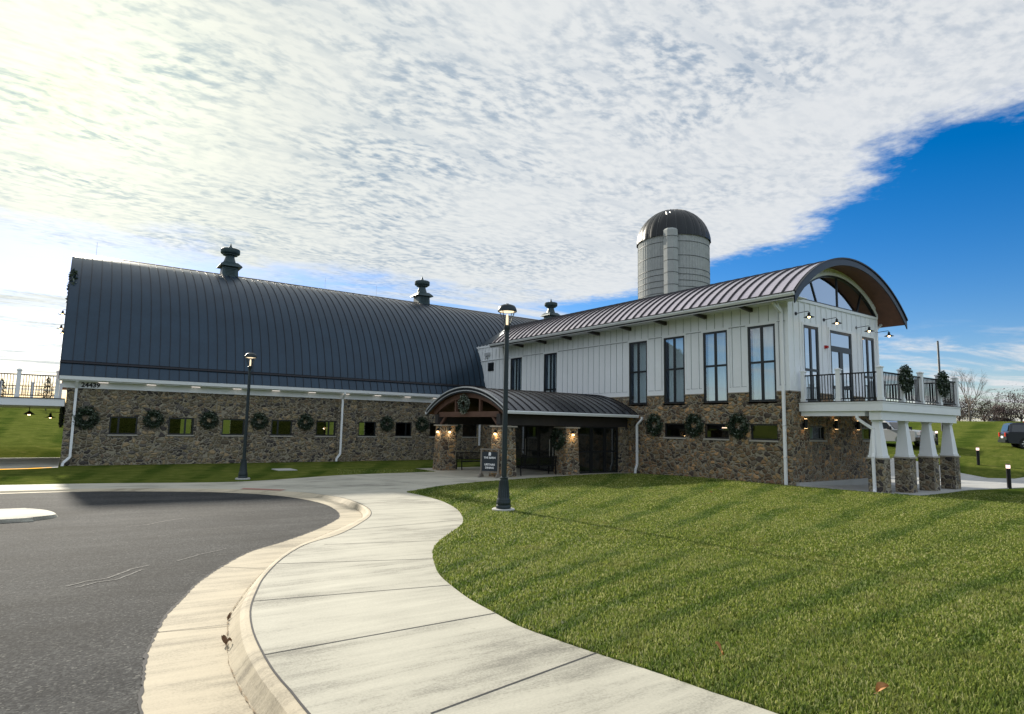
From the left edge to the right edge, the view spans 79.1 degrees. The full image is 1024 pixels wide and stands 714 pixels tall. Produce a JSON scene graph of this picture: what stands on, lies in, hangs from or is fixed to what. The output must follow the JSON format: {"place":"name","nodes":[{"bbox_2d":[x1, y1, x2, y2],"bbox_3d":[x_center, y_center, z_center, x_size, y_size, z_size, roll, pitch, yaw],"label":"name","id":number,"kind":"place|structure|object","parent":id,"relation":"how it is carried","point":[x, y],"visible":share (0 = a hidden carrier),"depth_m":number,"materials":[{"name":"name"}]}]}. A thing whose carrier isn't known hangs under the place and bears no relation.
{"place":"outdoors","nodes":[
{"label":"outdoors","id":0,"kind":"place"},
{"bbox_2d":[0,457,59,468],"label":"terrace path","id":1,"kind":"structure","parent":0,"point":[10,463],"depth_m":31.38,"materials":[{"name":"concrete"}]},
{"bbox_2d":[0,492,338,713],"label":"asphalt road","id":2,"kind":"structure","parent":0,"point":[65,648],"depth_m":8.01,"materials":[{"name":"grey asphalt"}]},
{"bbox_2d":[0,508,57,522],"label":"traffic island","id":3,"kind":"structure","parent":2,"relation":"on","point":[12,515],"depth_m":12.84,"materials":[{"name":"concrete"}]},
{"bbox_2d":[68,518,226,586],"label":"pale road streaks","id":4,"kind":"object","parent":2,"relation":"on","point":[132,568],"visible":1,"depth_m":8.04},
{"bbox_2d":[0,491,362,713],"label":"gutter pan","id":5,"kind":"object","parent":2,"relation":"on","point":[187,671],"visible":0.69,"depth_m":5.41,"materials":[{"name":"concrete"}]},
{"bbox_2d":[0,488,370,713],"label":"kerb","id":6,"kind":"structure","parent":5,"relation":"on","point":[265,690],"depth_m":4.96,"materials":[{"name":"concrete"}]},
{"bbox_2d":[221,635,226,644],"bbox_3d":[-2.474,2.444,5.345,0.080,0.084,0.039,-2,-7,25],"label":"fallen leaf","id":7,"kind":"object","parent":5,"relation":"on","point":[224,638],"visible":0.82,"depth_m":5.36,"materials":[{"name":"brown plant"}]},
{"bbox_2d":[226,499,360,713],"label":"gutter dirt","id":8,"kind":"structure","parent":5,"relation":"on","point":[240,689],"depth_m":4.95,"materials":[{"name":"brown soil"}]},
{"bbox_2d":[41,491,339,713],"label":"road edge seal","id":9,"kind":"object","parent":2,"relation":"on","point":[143,677],"visible":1,"depth_m":5.55,"materials":[{"name":"grey asphalt"}]},
{"bbox_2d":[0,467,776,713],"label":"sidewalk","id":10,"kind":"structure","parent":0,"point":[427,669],"depth_m":5.20,"materials":[{"name":"concrete"}]},
{"bbox_2d":[242,488,283,490],"bbox_3d":[-7.833,4.141,19.419,1.586,0.021,0.413,0,-7,14],"label":"tactile mat","id":11,"kind":"object","parent":10,"relation":"on","point":[262,489],"visible":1,"depth_m":19.41,"materials":[{"name":"grey concrete"}]},
{"bbox_2d":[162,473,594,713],"bbox_3d":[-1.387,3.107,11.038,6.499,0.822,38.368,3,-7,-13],"label":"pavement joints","id":12,"kind":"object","parent":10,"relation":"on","point":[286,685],"visible":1,"depth_m":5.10,"materials":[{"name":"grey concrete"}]},
{"bbox_2d":[456,452,480,469],"bbox_3d":[-1.943,5.591,33.464,2.150,0.900,0.644,6,-8,-35],"label":"bench","id":13,"kind":"object","parent":10,"relation":"on","point":[466,457],"visible":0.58,"depth_m":33.34,"materials":[{"name":"black metal"}]},
{"bbox_2d":[478,448,500,477],"bbox_3d":[-0.987,4.686,27.451,0.920,1.260,0.640,-1,-7,17],"label":"sidewalk sign","id":14,"kind":"object","parent":10,"relation":"on","point":[489,462],"visible":1,"depth_m":27.44,"materials":[{"name":"brown wood"}]},
{"bbox_2d":[425,386,642,476],"bbox_3d":[1.001,3.980,32.692,8.390,4.436,8.200,6,-8,-35],"label":"entrance porch","id":15,"kind":"object","parent":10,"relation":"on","point":[593,428],"visible":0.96,"depth_m":31.50,"materials":[{"name":"metal"}]},
{"bbox_2d":[457,393,469,413],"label":"wreath","id":16,"kind":"object","parent":15,"relation":"attached to","point":[462,410],"visible":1,"depth_m":30.68,"materials":[{"name":"green plant"}]},
{"bbox_2d":[513,425,524,467],"bbox_3d":[0.350,4.991,34.669,0.155,2.330,1.180,6,-8,-35],"label":"entrance door","id":17,"kind":"structure","parent":15,"relation":"in","point":[520,430],"depth_m":34.61,"materials":[{"name":"black"}]},
{"bbox_2d":[525,425,538,469],"bbox_3d":[1.046,4.895,33.696,0.155,2.330,1.180,6,-8,-35],"label":"entrance door","id":18,"kind":"structure","parent":15,"relation":"in","point":[531,432],"depth_m":33.76,"materials":[{"name":"black glass"}]},
{"bbox_2d":[538,426,552,470],"bbox_3d":[1.742,4.800,32.723,0.155,2.330,1.180,6,-8,-35],"label":"entrance door","id":19,"kind":"structure","parent":15,"relation":"in","point":[544,443],"depth_m":32.79,"materials":[{"name":"black glass"}]},
{"bbox_2d":[550,428,564,449],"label":"wreath","id":20,"kind":"object","parent":15,"relation":"attached to","point":[559,443],"visible":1,"depth_m":30.20,"materials":[{"name":"green plant"}]},
{"bbox_2d":[552,426,568,470],"bbox_3d":[2.438,4.705,31.751,0.155,2.330,1.180,6,-8,-35],"label":"entrance door","id":21,"kind":"structure","parent":15,"relation":"in","point":[553,450],"depth_m":32.13,"materials":[{"name":"black"}]},
{"bbox_2d":[516,456,556,475],"bbox_3d":[1.116,5.188,29.708,2.150,0.900,0.644,6,-8,-35],"label":"bench","id":22,"kind":"object","parent":10,"relation":"on","point":[535,464],"visible":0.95,"depth_m":29.46,"materials":[{"name":"black metal"}]},
{"bbox_2d":[0,408,1023,713],"bbox_3d":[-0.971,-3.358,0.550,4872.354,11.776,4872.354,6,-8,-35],"label":"lawn ground","id":23,"kind":"structure","parent":0,"point":[24,434],"depth_m":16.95,"materials":[{"name":"green plant"}]},
{"bbox_2d":[0,368,65,414],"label":"terrace deck","id":24,"kind":"structure","parent":23,"relation":"on","point":[57,401],"depth_m":29.95,"materials":[{"name":"white wood"}]},
{"bbox_2d":[40,377,54,409],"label":"conifer tree","id":25,"kind":"object","parent":23,"relation":"on","point":[48,379],"visible":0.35,"depth_m":86.40,"materials":[{"name":"green plant"}]},
{"bbox_2d":[235,353,256,479],"bbox_3d":[-10.289,2.318,24.072,0.532,5.018,0.529,6,-8,-35],"label":"street lamp","id":26,"kind":"object","parent":23,"relation":"on","point":[243,474],"visible":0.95,"depth_m":23.98,"materials":[{"name":"metal"}]},
{"bbox_2d":[272,468,296,470],"bbox_3d":[-11.047,5.516,30.108,0.900,0.135,1.200,6,-8,-35],"label":"utility cover","id":27,"kind":"object","parent":23,"relation":"on","point":[284,469],"visible":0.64,"depth_m":29.93,"materials":[{"name":"concrete"}]},
{"bbox_2d":[45,242,559,465],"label":"barn","id":28,"kind":"structure","parent":23,"relation":"on","point":[347,371],"depth_m":36.35,"materials":[{"name":"metal"}]},
{"bbox_2d":[58,406,64,427],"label":"wreath","id":29,"kind":"object","parent":28,"relation":"attached to","point":[61,417],"visible":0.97,"depth_m":31.99,"materials":[{"name":"green plant"}]},
{"bbox_2d":[65,268,77,302],"bbox_3d":[-23.711,-3.664,33.468,0.584,2.303,2.287,6,-8,-35],"label":"wreath","id":30,"kind":"object","parent":28,"relation":"attached to","point":[73,272],"visible":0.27,"depth_m":32.96,"materials":[{"name":"green plant"}]},
{"bbox_2d":[72,405,99,429],"bbox_3d":[-21.113,2.998,30.753,1.228,1.236,0.314,6,-8,-35],"label":"wreath","id":31,"kind":"object","parent":28,"relation":"attached to","point":[87,411],"visible":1,"depth_m":30.73,"materials":[{"name":"green plant"}]},
{"bbox_2d":[107,416,137,435],"bbox_3d":[-19.891,3.541,31.751,1.310,0.985,0.180,6,-8,-35],"label":"window","id":32,"kind":"structure","parent":28,"relation":"in","point":[118,425],"depth_m":31.77,"materials":[{"name":"black"}]},
{"bbox_2d":[143,409,164,428],"bbox_3d":[-18.736,3.234,32.449,1.059,1.067,0.271,6,-8,-35],"label":"wreath","id":33,"kind":"object","parent":28,"relation":"attached to","point":[156,423],"visible":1,"depth_m":32.43,"materials":[{"name":"green plant"}]},
{"bbox_2d":[167,417,193,435],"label":"window","id":34,"kind":"structure","parent":28,"relation":"in","point":[176,426],"depth_m":33.30,"materials":[{"name":"black"}]},
{"bbox_2d":[199,411,219,428],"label":"wreath","id":35,"kind":"object","parent":28,"relation":"attached to","point":[211,415],"visible":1,"depth_m":33.95,"materials":[{"name":"green plant"}]},
{"bbox_2d":[220,419,244,436],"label":"window","id":36,"kind":"structure","parent":28,"relation":"in","point":[230,427],"depth_m":34.79,"materials":[{"name":"green glass"}]},
{"bbox_2d":[250,412,268,429],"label":"wreath","id":37,"kind":"object","parent":28,"relation":"attached to","point":[262,424],"visible":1,"depth_m":35.47,"materials":[{"name":"green plant"}]},
{"bbox_2d":[270,420,292,436],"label":"window","id":38,"kind":"structure","parent":28,"relation":"in","point":[278,427],"depth_m":36.33,"materials":[{"name":"green glass"}]},
{"bbox_2d":[297,413,313,430],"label":"wreath","id":39,"kind":"object","parent":28,"relation":"attached to","point":[307,425],"visible":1,"depth_m":36.96,"materials":[{"name":"green plant"}]},
{"bbox_2d":[315,421,335,436],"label":"window","id":40,"kind":"structure","parent":28,"relation":"in","point":[323,428],"depth_m":37.83,"materials":[{"name":"green"}]},
{"bbox_2d":[358,421,375,436],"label":"window","id":41,"kind":"structure","parent":28,"relation":"in","point":[366,429],"depth_m":39.34,"materials":[{"name":"black glass"}]},
{"bbox_2d":[380,416,394,430],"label":"wreath","id":42,"kind":"object","parent":28,"relation":"attached to","point":[385,426],"visible":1,"depth_m":39.97,"materials":[{"name":"green plant"}]},
{"bbox_2d":[395,422,411,437],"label":"window","id":43,"kind":"structure","parent":28,"relation":"in","point":[403,429],"depth_m":40.79,"materials":[{"name":"black glass"}]},
{"bbox_2d":[415,417,428,431],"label":"wreath","id":44,"kind":"object","parent":28,"relation":"attached to","point":[419,427],"visible":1,"depth_m":41.40,"materials":[{"name":"green plant"}]},
{"bbox_2d":[429,423,444,437],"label":"window","id":45,"kind":"structure","parent":28,"relation":"in","point":[432,428],"depth_m":42.04,"materials":[{"name":"black glass"}]},
{"bbox_2d":[449,424,460,431],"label":"wreath","id":46,"kind":"object","parent":28,"relation":"attached to","point":[457,428],"visible":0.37,"depth_m":42.94,"materials":[{"name":"green plant"}]},
{"bbox_2d":[462,424,477,437],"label":"window","id":47,"kind":"structure","parent":28,"relation":"in","point":[469,430],"depth_m":43.73,"materials":[{"name":"black glass"}]},
{"bbox_2d":[492,303,516,510],"bbox_3d":[-0.159,1.221,14.937,0.540,5.095,0.537,6,-8,-35],"label":"street lamp","id":48,"kind":"object","parent":23,"relation":"on","point":[503,502],"visible":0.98,"depth_m":14.85,"materials":[{"name":"metal"}]},
{"bbox_2d":[636,209,710,298],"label":"silo","id":49,"kind":"object","parent":23,"relation":"on","point":[673,246],"visible":0.42,"depth_m":51.95,"materials":[{"name":"concrete"}]},
{"bbox_2d":[477,257,907,485],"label":"hall wing","id":50,"kind":"structure","parent":23,"relation":"on","point":[714,356],"depth_m":28.90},
{"bbox_2d":[510,357,521,389],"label":"window","id":51,"kind":"structure","parent":50,"relation":"in","point":[516,366],"depth_m":41.83,"materials":[{"name":"black"}]},
{"bbox_2d":[544,353,556,391],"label":"window","id":52,"kind":"structure","parent":50,"relation":"in","point":[550,356],"depth_m":38.80,"materials":[{"name":"black"}]},
{"bbox_2d":[628,341,647,405],"bbox_3d":[6.740,0.886,32.625,0.387,3.385,1.360,6,-8,-35],"label":"window","id":53,"kind":"structure","parent":50,"relation":"in","point":[640,348],"depth_m":32.69,"materials":[{"name":"black"}]},
{"bbox_2d":[645,413,662,435],"bbox_3d":[7.130,3.397,31.211,0.308,1.212,1.204,6,-8,-35],"label":"wreath","id":54,"kind":"object","parent":50,"relation":"attached to","point":[652,419],"visible":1,"depth_m":31.16,"materials":[{"name":"green plant"}]},
{"bbox_2d":[663,336,684,404],"bbox_3d":[8.131,0.696,30.684,0.392,3.385,1.390,6,-8,-35],"label":"window","id":55,"kind":"structure","parent":50,"relation":"in","point":[676,369],"depth_m":30.76,"materials":[{"name":"black"}]},
{"bbox_2d":[663,423,685,438],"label":"window","id":56,"kind":"structure","parent":50,"relation":"in","point":[672,430],"depth_m":30.30,"materials":[{"name":"black glass"}]},
{"bbox_2d":[683,412,703,437],"bbox_3d":[8.551,3.203,29.225,0.308,1.212,1.204,6,-8,-35],"label":"wreath","id":57,"kind":"object","parent":50,"relation":"attached to","point":[693,418],"visible":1,"depth_m":29.19,"materials":[{"name":"green plant"}]},
{"bbox_2d":[703,330,728,404],"bbox_3d":[9.524,0.505,28.739,0.393,3.385,1.410,6,-8,-35],"label":"window","id":58,"kind":"structure","parent":50,"relation":"in","point":[717,366],"depth_m":28.81,"materials":[{"name":"black"}]},
{"bbox_2d":[703,423,729,440],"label":"window","id":59,"kind":"structure","parent":50,"relation":"in","point":[716,431],"depth_m":28.37,"materials":[{"name":"black glass"}]},
{"bbox_2d":[726,413,749,438],"bbox_3d":[9.926,3.014,27.303,0.308,1.212,1.204,6,-8,-35],"label":"wreath","id":60,"kind":"object","parent":50,"relation":"attached to","point":[734,418],"visible":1,"depth_m":27.27,"materials":[{"name":"green plant"}]},
{"bbox_2d":[747,323,777,403],"bbox_3d":[10.895,0.317,26.821,0.392,3.385,1.400,6,-8,-35],"label":"window","id":61,"kind":"structure","parent":50,"relation":"in","point":[764,355],"depth_m":26.90,"materials":[{"name":"black"}]},
{"bbox_2d":[749,424,778,441],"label":"window","id":62,"kind":"structure","parent":50,"relation":"in","point":[759,432],"depth_m":26.42,"materials":[{"name":"green glass"}]},
{"bbox_2d":[803,325,819,401],"bbox_3d":[12.815,0.313,26.884,1.210,3.310,0.353,6,-8,-35],"label":"window","id":63,"kind":"structure","parent":50,"relation":"in","point":[811,349],"depth_m":26.81,"materials":[{"name":"black"}]},
{"bbox_2d":[810,426,826,441],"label":"window","id":64,"kind":"structure","parent":50,"relation":"in","point":[816,432],"depth_m":26.60,"materials":[{"name":"black glass"}]},
{"bbox_2d":[831,348,842,400],"bbox_3d":[14.502,0.878,28.000,0.970,2.500,0.403,6,-8,-35],"label":"balcony door","id":65,"kind":"structure","parent":50,"relation":"in","point":[836,362],"depth_m":27.95,"materials":[{"name":"black"}]},
{"bbox_2d":[799,275,875,316],"bbox_3d":[14.951,-2.920,28.560,7.280,1.562,0.100,6,-8,-35],"label":"fan window","id":66,"kind":"structure","parent":50,"relation":"in","point":[829,290],"depth_m":28.54,"materials":[{"name":"black"}]},
{"bbox_2d":[830,330,851,350],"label":"transom window","id":67,"kind":"structure","parent":50,"relation":"in","point":[838,340],"depth_m":28.39,"materials":[{"name":"black"}]},
{"bbox_2d":[841,350,853,400],"bbox_3d":[15.292,0.955,28.556,0.970,2.500,0.400,6,-8,-35],"label":"balcony door","id":68,"kind":"structure","parent":50,"relation":"in","point":[846,356],"depth_m":28.51,"materials":[{"name":"black"}]},
{"bbox_2d":[862,428,870,441],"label":"window","id":69,"kind":"structure","parent":50,"relation":"in","point":[866,432],"depth_m":29.10,"materials":[{"name":"black"}]},
{"bbox_2d":[862,337,875,400],"bbox_3d":[16.970,0.720,29.813,1.190,3.310,0.347,6,-8,-35],"label":"window","id":70,"kind":"structure","parent":50,"relation":"in","point":[867,343],"depth_m":29.76,"materials":[{"name":"black"}]},
{"bbox_2d":[799,365,960,492],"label":"balcony","id":71,"kind":"structure","parent":50,"relation":"attached to","point":[902,412],"depth_m":24.76,"materials":[{"name":"stone"}]},
{"bbox_2d":[898,364,913,393],"bbox_3d":[15.408,0.865,24.243,1.180,1.188,0.301,6,-8,-35],"label":"wreath","id":72,"kind":"object","parent":71,"relation":"attached to","point":[907,385],"visible":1,"depth_m":24.13,"materials":[{"name":"green plant"}]},
{"bbox_2d":[936,370,949,397],"bbox_3d":[18.258,1.144,26.255,1.180,1.188,0.301,6,-8,-35],"label":"wreath","id":73,"kind":"object","parent":71,"relation":"attached to","point":[943,389],"visible":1,"depth_m":26.14,"materials":[{"name":"green plant"}]},
{"bbox_2d":[713,641,721,650],"bbox_3d":[1.618,2.276,4.879,0.076,0.074,0.036,28,-42,-11],"label":"fallen leaf","id":74,"kind":"object","parent":23,"relation":"on","point":[718,644],"visible":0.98,"depth_m":4.88,"materials":[{"name":"brown plant"}]},
{"bbox_2d":[874,682,889,693],"bbox_3d":[2.432,2.191,4.096,0.113,0.058,0.054,-38,18,16],"label":"fallen leaf","id":75,"kind":"object","parent":23,"relation":"on","point":[880,686],"visible":1,"depth_m":4.10,"materials":[{"name":"brown plant"}]},
{"bbox_2d":[882,421,936,445],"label":"pickup truck","id":76,"kind":"object","parent":23,"relation":"on","point":[890,428],"visible":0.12,"depth_m":45.32,"materials":[{"name":"silver metal"}]},
{"bbox_2d":[935,430,937,444],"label":"bollard light","id":77,"kind":"object","parent":23,"relation":"on","point":[936,433],"visible":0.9,"depth_m":45.46,"materials":[{"name":"black metal"}]},
{"bbox_2d":[937,341,942,430],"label":"light pole","id":78,"kind":"object","parent":23,"relation":"on","point":[938,359],"visible":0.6,"depth_m":64.92,"materials":[{"name":"grey metal"}]},
{"bbox_2d":[935,395,987,420],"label":"deciduous tree","id":79,"kind":"object","parent":23,"relation":"on","point":[963,410],"visible":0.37,"depth_m":114.58,"materials":[{"name":"brown plant"}]},
{"bbox_2d":[947,368,996,420],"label":"bare tree","id":80,"kind":"object","parent":23,"relation":"on","point":[969,396],"visible":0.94,"depth_m":111.40,"materials":[{"name":"brown plant"}]},
{"bbox_2d":[960,399,993,420],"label":"deciduous tree","id":81,"kind":"object","parent":23,"relation":"on","point":[980,412],"visible":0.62,"depth_m":118.80,"materials":[{"name":"brown plant"}]},
{"bbox_2d":[976,447,979,464],"bbox_3d":[29.248,6.218,38.942,0.176,1.135,0.173,6,-8,-35],"label":"bollard light","id":82,"kind":"object","parent":23,"relation":"on","point":[977,455],"visible":1,"depth_m":38.89,"materials":[{"name":"black metal"}]},
{"bbox_2d":[980,392,1004,410],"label":"bare tree","id":83,"kind":"object","parent":23,"relation":"on","point":[994,400],"visible":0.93,"depth_m":116.94,"materials":[{"name":"brown plant"}]},
{"bbox_2d":[978,402,1022,421],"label":"deciduous tree","id":84,"kind":"object","parent":23,"relation":"on","point":[1000,410],"visible":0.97,"depth_m":113.89,"materials":[{"name":"brown plant"}]},
{"bbox_2d":[989,417,1018,421],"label":"parked car","id":85,"kind":"object","parent":23,"relation":"on","point":[999,420],"visible":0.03,"depth_m":115.70,"materials":[{"name":"metal"}]},
{"bbox_2d":[988,383,1023,421],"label":"deciduous tree","id":86,"kind":"object","parent":23,"relation":"on","point":[1017,409],"visible":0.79,"depth_m":115.55,"materials":[{"name":"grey plant"}]},
{"bbox_2d":[998,422,1023,448],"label":"parked car","id":87,"kind":"object","parent":23,"relation":"on","point":[1012,434],"visible":0.96,"depth_m":42.14,"materials":[{"name":"black paint"}]},
{"bbox_2d":[1006,386,1023,414],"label":"deciduous tree","id":88,"kind":"object","parent":23,"relation":"on","point":[1018,402],"visible":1,"depth_m":108.16,"materials":[{"name":"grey plant"}]},
{"bbox_2d":[0,0,1023,516],"label":"sky","id":89,"kind":"structure","parent":0,"point":[494,153],"materials":[{"name":"white"}]},
{"bbox_2d":[797,458,1023,494],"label":"patio path","id":90,"kind":"structure","parent":0,"point":[970,482],"depth_m":29.46,"materials":[{"name":"concrete"}]},
{"bbox_2d":[1005,464,1011,488],"bbox_3d":[22.686,5.452,28.340,0.176,1.135,0.173,6,-8,-35],"label":"bollard light","id":91,"kind":"object","parent":90,"relation":"on","point":[1008,477],"visible":0.97,"depth_m":28.29,"materials":[{"name":"black metal"}]}
]}

